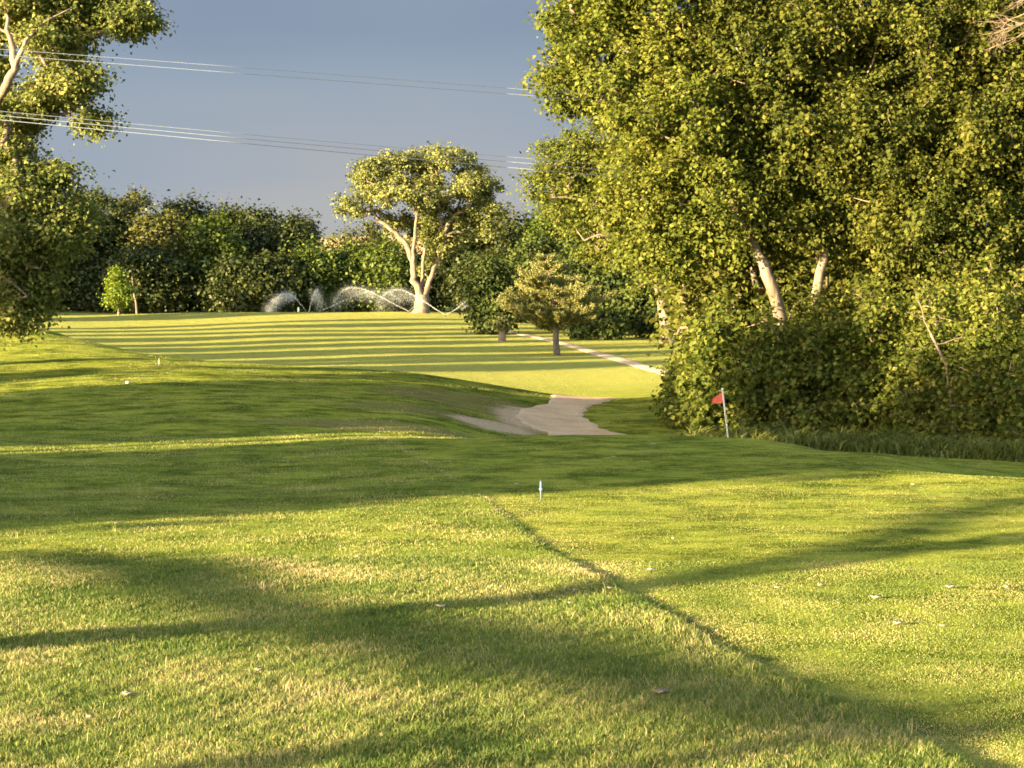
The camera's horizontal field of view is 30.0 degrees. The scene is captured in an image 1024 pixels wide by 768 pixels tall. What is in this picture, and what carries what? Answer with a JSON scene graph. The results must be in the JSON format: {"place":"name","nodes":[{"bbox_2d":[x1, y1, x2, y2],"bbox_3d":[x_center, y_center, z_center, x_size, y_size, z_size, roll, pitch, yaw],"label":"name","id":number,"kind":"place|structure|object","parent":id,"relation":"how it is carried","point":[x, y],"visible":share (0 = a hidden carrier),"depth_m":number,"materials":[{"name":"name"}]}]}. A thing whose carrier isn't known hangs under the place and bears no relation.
{"place":"outdoors","nodes":[
{"label":"outdoors","id":0,"kind":"place"},
{"bbox_2d":[0,0,1010,237],"label":"sky","id":1,"kind":"structure","parent":0,"point":[480,43],"materials":[{"name":"blue"}]},
{"bbox_2d":[0,297,1023,767],"bbox_3d":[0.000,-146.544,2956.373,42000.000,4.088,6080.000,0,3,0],"label":"ground","id":2,"kind":"structure","parent":0,"point":[606,377],"depth_m":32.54,"materials":[{"name":"green plant"}]},
{"bbox_2d":[39,252,74,311],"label":"woodland tree","id":3,"kind":"object","parent":2,"relation":"on","point":[63,267],"depth_m":265.89,"materials":[{"name":"green plant"}]},
{"bbox_2d":[46,181,115,311],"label":"woodland tree","id":4,"kind":"object","parent":2,"relation":"on","point":[65,302],"visible":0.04,"depth_m":268.70,"materials":[{"name":"green plant"}]},
{"bbox_2d":[0,0,177,354],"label":"cottonwood tree","id":5,"kind":"object","parent":2,"relation":"on","point":[40,224],"visible":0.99,"depth_m":66.14,"materials":[{"name":"green plant"}]},
{"bbox_2d":[69,300,121,310],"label":"woodland tree","id":6,"kind":"object","parent":2,"relation":"on","point":[111,309],"depth_m":281.19,"materials":[{"name":"green plant"}]},
{"bbox_2d":[56,185,141,311],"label":"woodland tree","id":7,"kind":"object","parent":2,"relation":"on","point":[91,271],"visible":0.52,"depth_m":259.48,"materials":[{"name":"green plant"}]},
{"bbox_2d":[96,264,139,314],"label":"young tree","id":8,"kind":"object","parent":2,"relation":"on","point":[117,292],"visible":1,"depth_m":235.39,"materials":[{"name":"green plant"}]},
{"bbox_2d":[103,235,154,313],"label":"slender tree","id":9,"kind":"object","parent":2,"relation":"on","point":[131,281],"visible":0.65,"depth_m":244.76,"materials":[{"name":"green plant"}]},
{"bbox_2d":[122,690,135,695],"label":"fallen leaf","id":10,"kind":"object","parent":2,"relation":"on","point":[128,692],"visible":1,"depth_m":15.68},
{"bbox_2d":[96,183,165,310],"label":"woodland tree","id":11,"kind":"object","parent":2,"relation":"on","point":[138,202],"visible":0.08,"depth_m":267.47,"materials":[{"name":"green plant"}]},
{"bbox_2d":[95,235,202,313],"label":"woodland tree","id":12,"kind":"object","parent":2,"relation":"on","point":[166,289],"visible":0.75,"depth_m":247.31,"materials":[{"name":"plant"}]},
{"bbox_2d":[104,204,207,312],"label":"woodland tree","id":13,"kind":"object","parent":2,"relation":"on","point":[159,231],"visible":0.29,"depth_m":255.39,"materials":[{"name":"green plant"}]},
{"bbox_2d":[151,188,213,310],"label":"woodland tree","id":14,"kind":"object","parent":2,"relation":"on","point":[179,206],"visible":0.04,"depth_m":271.69,"materials":[{"name":"green plant"}]},
{"bbox_2d":[166,188,228,310],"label":"woodland tree","id":15,"kind":"object","parent":2,"relation":"on","point":[196,204],"visible":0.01,"depth_m":274.74,"materials":[{"name":"green plant"}]},
{"bbox_2d":[172,205,253,312],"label":"woodland tree","id":16,"kind":"object","parent":2,"relation":"on","point":[200,242],"visible":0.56,"depth_m":253.46,"materials":[{"name":"green plant"}]},
{"bbox_2d":[206,193,274,310],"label":"woodland tree","id":17,"kind":"object","parent":2,"relation":"on","point":[232,208],"visible":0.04,"depth_m":273.55,"materials":[{"name":"green plant"}]},
{"bbox_2d":[190,244,294,311],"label":"woodland tree","id":18,"kind":"object","parent":2,"relation":"on","point":[232,281],"visible":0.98,"depth_m":246.88,"materials":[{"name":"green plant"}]},
{"bbox_2d":[221,198,293,259],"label":"woodland tree","id":19,"kind":"object","parent":2,"relation":"on","point":[249,231],"visible":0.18,"depth_m":265.15,"materials":[{"name":"green plant"}]},
{"bbox_2d":[218,244,322,311],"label":"woodland tree","id":20,"kind":"object","parent":2,"relation":"on","point":[294,279],"visible":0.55,"depth_m":249.16,"materials":[{"name":"green plant"}]},
{"bbox_2d":[247,206,320,261],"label":"woodland tree","id":21,"kind":"object","parent":2,"relation":"on","point":[281,230],"visible":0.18,"depth_m":259.93,"materials":[{"name":"green plant"}]},
{"bbox_2d":[278,207,335,253],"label":"woodland tree","id":22,"kind":"object","parent":2,"relation":"on","point":[312,229],"visible":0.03,"depth_m":283.68,"materials":[{"name":"green plant"}]},
{"bbox_2d":[280,223,363,311],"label":"woodland tree","id":23,"kind":"object","parent":2,"relation":"on","point":[317,266],"visible":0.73,"depth_m":253.02,"materials":[{"name":"green plant"}]},
{"bbox_2d":[311,228,388,311],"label":"woodland tree","id":24,"kind":"object","parent":2,"relation":"on","point":[347,255],"visible":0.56,"depth_m":254.49,"materials":[{"name":"green plant"}]},
{"bbox_2d":[318,218,401,306],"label":"woodland tree","id":25,"kind":"object","parent":2,"relation":"on","point":[370,231],"visible":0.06,"depth_m":298.44,"materials":[{"name":"green plant"}]},
{"bbox_2d":[332,234,432,311],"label":"woodland tree","id":26,"kind":"object","parent":2,"relation":"on","point":[392,267],"visible":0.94,"depth_m":252.79,"materials":[{"name":"green plant"}]},
{"bbox_2d":[328,140,508,312],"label":"cottonwood tree","id":27,"kind":"object","parent":2,"relation":"on","point":[429,201],"visible":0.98,"depth_m":222.11,"materials":[{"name":"green plant"}]},
{"bbox_2d":[392,246,451,311],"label":"woodland tree","id":28,"kind":"object","parent":2,"relation":"on","point":[432,299],"visible":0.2,"depth_m":254.70,"materials":[{"name":"green plant"}]},
{"bbox_2d":[431,244,489,312],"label":"woodland tree","id":29,"kind":"object","parent":2,"relation":"on","point":[457,274],"visible":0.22,"depth_m":248.28,"materials":[{"name":"green plant"}]},
{"bbox_2d":[436,227,494,311],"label":"woodland tree","id":30,"kind":"object","parent":2,"relation":"on","point":[463,251],"visible":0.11,"depth_m":257.26,"materials":[{"name":"green plant"}]},
{"bbox_2d":[458,249,532,334],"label":"tree","id":31,"kind":"object","parent":2,"relation":"on","point":[487,283],"visible":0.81,"depth_m":170.54,"materials":[{"name":"plant"}]},
{"bbox_2d":[464,200,526,254],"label":"woodland tree","id":32,"kind":"object","parent":2,"relation":"on","point":[491,242],"visible":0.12,"depth_m":259.24,"materials":[{"name":"green plant"}]},
{"bbox_2d":[488,313,514,340],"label":"stub tree","id":33,"kind":"object","parent":2,"relation":"on","point":[503,323],"visible":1,"depth_m":154.43,"materials":[{"name":"green plant"}]},
{"bbox_2d":[476,209,558,264],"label":"woodland tree","id":34,"kind":"object","parent":2,"relation":"on","point":[512,235],"visible":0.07,"depth_m":238.03,"materials":[{"name":"green plant"}]},
{"bbox_2d":[499,231,575,322],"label":"woodland tree","id":35,"kind":"object","parent":2,"relation":"on","point":[524,257],"visible":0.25,"depth_m":202.94,"materials":[{"name":"green plant"}]},
{"bbox_2d":[539,481,542,498],"bbox_3d":[0.473,1.739,31.107,0.065,0.338,0.068,0,3,0],"label":"tee stake","id":36,"kind":"object","parent":2,"relation":"on","point":[540,488],"visible":0.94,"depth_m":31.09,"materials":[{"name":"white plastic"}]},
{"bbox_2d":[503,202,604,261],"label":"woodland tree","id":37,"kind":"object","parent":2,"relation":"on","point":[540,225],"visible":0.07,"depth_m":212.84,"materials":[{"name":"green plant"}]},
{"bbox_2d":[492,253,617,354],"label":"cedar tree","id":38,"kind":"object","parent":2,"relation":"on","point":[556,311],"visible":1,"depth_m":133.22,"materials":[{"name":"green plant"}]},
{"bbox_2d":[534,242,602,329],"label":"woodland tree","id":39,"kind":"object","parent":2,"relation":"on","point":[583,269],"visible":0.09,"depth_m":182.80,"materials":[{"name":"green plant"}]},
{"bbox_2d":[501,110,696,343],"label":"cottonwood tree","id":40,"kind":"object","parent":2,"relation":"on","point":[571,183],"visible":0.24,"depth_m":150.59,"materials":[{"name":"green plant"}]},
{"bbox_2d":[560,303,640,340],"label":"bush","id":41,"kind":"object","parent":2,"relation":"on","point":[609,324],"visible":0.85,"depth_m":158.42,"materials":[{"name":"green plant"}]},
{"bbox_2d":[571,253,640,335],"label":"woodland tree","id":42,"kind":"object","parent":2,"relation":"on","point":[611,280],"visible":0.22,"depth_m":169.48,"materials":[{"name":"green plant"}]},
{"bbox_2d":[606,273,696,338],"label":"woodland tree","id":43,"kind":"object","parent":2,"relation":"on","point":[635,307],"visible":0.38,"depth_m":163.22,"materials":[{"name":"green plant"}]},
{"bbox_2d":[515,0,788,349],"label":"cottonwood tree","id":44,"kind":"object","parent":2,"relation":"on","point":[645,66],"visible":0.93,"depth_m":55.12,"materials":[{"name":"green plant"}]},
{"bbox_2d":[2,49,635,98],"bbox_3d":[-7.479,-8.387,50.867,27.364,0.912,0.497,-1,3,-21],"label":"overhead wire","id":45,"kind":"object","parent":44,"relation":"attached to","point":[305,72],"visible":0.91,"depth_m":51.84,"materials":[{"name":"metal"}]},
{"bbox_2d":[2,120,646,179],"bbox_3d":[-7.479,-6.496,50.963,27.365,1.800,0.506,-1,3,-21],"label":"overhead wire","id":46,"kind":"object","parent":44,"relation":"attached to","point":[309,149],"visible":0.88,"depth_m":51.95,"materials":[{"name":"metal"}]},
{"bbox_2d":[3,55,660,105],"bbox_3d":[-7.479,-8.258,50.873,27.364,0.952,0.500,-1,3,-21],"label":"overhead wire","id":47,"kind":"object","parent":44,"relation":"attached to","point":[305,78],"visible":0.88,"depth_m":51.84,"materials":[{"name":"metal"}]},
{"bbox_2d":[0,115,674,175],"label":"overhead wire","id":48,"kind":"object","parent":44,"relation":"attached to","point":[310,144],"visible":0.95,"depth_m":51.95,"materials":[{"name":"metal"}]},
{"bbox_2d":[2,111,679,170],"bbox_3d":[-7.479,-6.781,50.948,27.364,1.664,0.497,-1,3,-21],"label":"overhead wire","id":49,"kind":"object","parent":44,"relation":"attached to","point":[314,140],"visible":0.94,"depth_m":52.02,"materials":[{"name":"metal"}]},
{"bbox_2d":[654,688,668,693],"bbox_3d":[1.242,2.549,15.841,0.091,0.045,0.121,3,4,41],"label":"fallen leaf","id":50,"kind":"object","parent":2,"relation":"on","point":[661,690],"visible":1,"depth_m":15.83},
{"bbox_2d":[645,346,694,429],"bbox_3d":[5.288,0.231,59.648,2.371,2.818,3.815,0,3,0],"label":"shrub","id":51,"kind":"object","parent":2,"relation":"on","point":[666,403],"visible":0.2,"depth_m":59.52,"materials":[{"name":"green plant"}]},
{"bbox_2d":[656,293,764,435],"bbox_3d":[5.919,-0.375,55.248,3.440,4.507,3.895,0,3,0],"label":"shrub","id":52,"kind":"object","parent":2,"relation":"on","point":[693,388],"visible":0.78,"depth_m":54.75,"materials":[{"name":"green plant"}]},
{"bbox_2d":[712,388,728,437],"bbox_3d":[5.172,0.877,47.306,0.466,1.557,0.057,0,3,1],"label":"golf flag","id":53,"kind":"object","parent":2,"relation":"on","point":[719,398],"visible":0.99,"depth_m":47.28,"materials":[{"name":"red fabric"}]},
{"bbox_2d":[642,63,803,380],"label":"woodland tree","id":54,"kind":"object","parent":2,"relation":"on","point":[660,330],"visible":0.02,"depth_m":72.08,"materials":[{"name":"green plant"}]},
{"bbox_2d":[644,208,838,385],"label":"woodland tree","id":55,"kind":"object","parent":2,"relation":"on","point":[743,289],"visible":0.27,"depth_m":67.02,"materials":[{"name":"green plant"}]},
{"bbox_2d":[709,295,825,435],"bbox_3d":[7.310,-0.317,54.121,3.422,4.420,4.292,0,3,0],"label":"shrub","id":56,"kind":"object","parent":2,"relation":"on","point":[757,376],"visible":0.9,"depth_m":53.74,"materials":[{"name":"green plant"}]},
{"bbox_2d":[766,51,861,286],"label":"woodland tree","id":57,"kind":"object","parent":2,"relation":"on","point":[813,256],"depth_m":74.15,"materials":[{"name":"green plant"}]},
{"bbox_2d":[673,0,964,356],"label":"cottonwood tree","id":58,"kind":"object","parent":2,"relation":"on","point":[811,63],"visible":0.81,"depth_m":54.91,"materials":[{"name":"green plant"}]},
{"bbox_2d":[759,284,880,433],"bbox_3d":[8.726,-0.446,53.582,3.623,4.719,3.897,0,3,0],"label":"shrub","id":59,"kind":"object","parent":2,"relation":"on","point":[811,417],"visible":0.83,"depth_m":53.38,"materials":[{"name":"green plant"}]},
{"bbox_2d":[787,209,927,397],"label":"woodland tree","id":60,"kind":"object","parent":2,"relation":"on","point":[836,267],"visible":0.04,"depth_m":66.84,"materials":[{"name":"green plant"}]},
{"bbox_2d":[804,45,930,327],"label":"woodland tree","id":61,"kind":"object","parent":2,"relation":"on","point":[898,215],"depth_m":72.68,"materials":[{"name":"green plant"}]},
{"bbox_2d":[805,271,939,436],"bbox_3d":[10.150,-0.619,53.100,3.728,5.050,3.525,0,3,0],"label":"shrub","id":62,"kind":"object","parent":2,"relation":"on","point":[863,389],"visible":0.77,"depth_m":52.88,"materials":[{"name":"green plant"}]},
{"bbox_2d":[824,0,1023,424],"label":"elm tree","id":63,"kind":"object","parent":2,"relation":"on","point":[937,236],"visible":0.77,"depth_m":54.94,"materials":[{"name":"green plant"}]},
{"bbox_2d":[861,263,990,438],"bbox_3d":[11.443,-0.677,51.701,3.806,5.213,3.664,1,3,24],"label":"shrub","id":64,"kind":"object","parent":2,"relation":"on","point":[921,365],"visible":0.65,"depth_m":51.48,"materials":[{"name":"green plant"}]},
{"bbox_2d":[907,286,975,439],"bbox_3d":[11.596,-0.460,50.427,2.345,4.250,0.802,0,3,0],"label":"bare stem","id":65,"kind":"object","parent":2,"relation":"on","point":[943,359],"visible":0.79,"depth_m":50.42,"materials":[{"name":"brown plant"}]},
{"bbox_2d":[873,219,1023,406],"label":"woodland tree","id":66,"kind":"object","parent":2,"relation":"on","point":[900,284],"visible":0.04,"depth_m":66.25,"materials":[{"name":"green plant"}]},
{"bbox_2d":[905,93,1023,294],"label":"woodland tree","id":67,"kind":"object","parent":2,"relation":"on","point":[987,225],"depth_m":71.07,"materials":[{"name":"green plant"}]},
{"bbox_2d":[925,248,1023,441],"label":"shrub","id":68,"kind":"object","parent":2,"relation":"on","point":[970,412],"visible":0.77,"depth_m":49.50,"materials":[{"name":"green plant"}]},
{"bbox_2d":[963,8,1023,335],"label":"elm tree","id":69,"kind":"object","parent":2,"relation":"on","point":[1018,311],"visible":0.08,"depth_m":57.25,"materials":[{"name":"green plant"}]},
{"bbox_2d":[972,331,1023,443],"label":"shrub","id":70,"kind":"object","parent":2,"relation":"on","point":[1016,427],"visible":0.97,"depth_m":47.83,"materials":[{"name":"green plant"}]},
{"bbox_2d":[974,0,1023,60],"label":"dead tree","id":71,"kind":"object","parent":2,"relation":"on","point":[1008,29],"visible":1,"depth_m":44.46,"materials":[{"name":"beige wood"}]},
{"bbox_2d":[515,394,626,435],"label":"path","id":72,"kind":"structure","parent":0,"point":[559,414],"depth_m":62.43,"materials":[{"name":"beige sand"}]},
{"bbox_2d":[508,331,667,375],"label":"path","id":73,"kind":"structure","parent":0,"point":[624,361],"depth_m":132.97,"materials":[{"name":"beige concrete"}]},
{"bbox_2d":[317,227,1018,296],"bbox_3d":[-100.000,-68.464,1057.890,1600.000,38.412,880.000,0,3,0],"label":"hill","id":74,"kind":"structure","parent":0,"point":[404,236],"depth_m":882.18,"materials":[{"name":"green plant"}]},
{"bbox_2d":[664,420,1023,461],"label":"tall grass","id":75,"kind":"structure","parent":0,"point":[965,446],"depth_m":48.27,"materials":[{"name":"green plant"}]}
]}

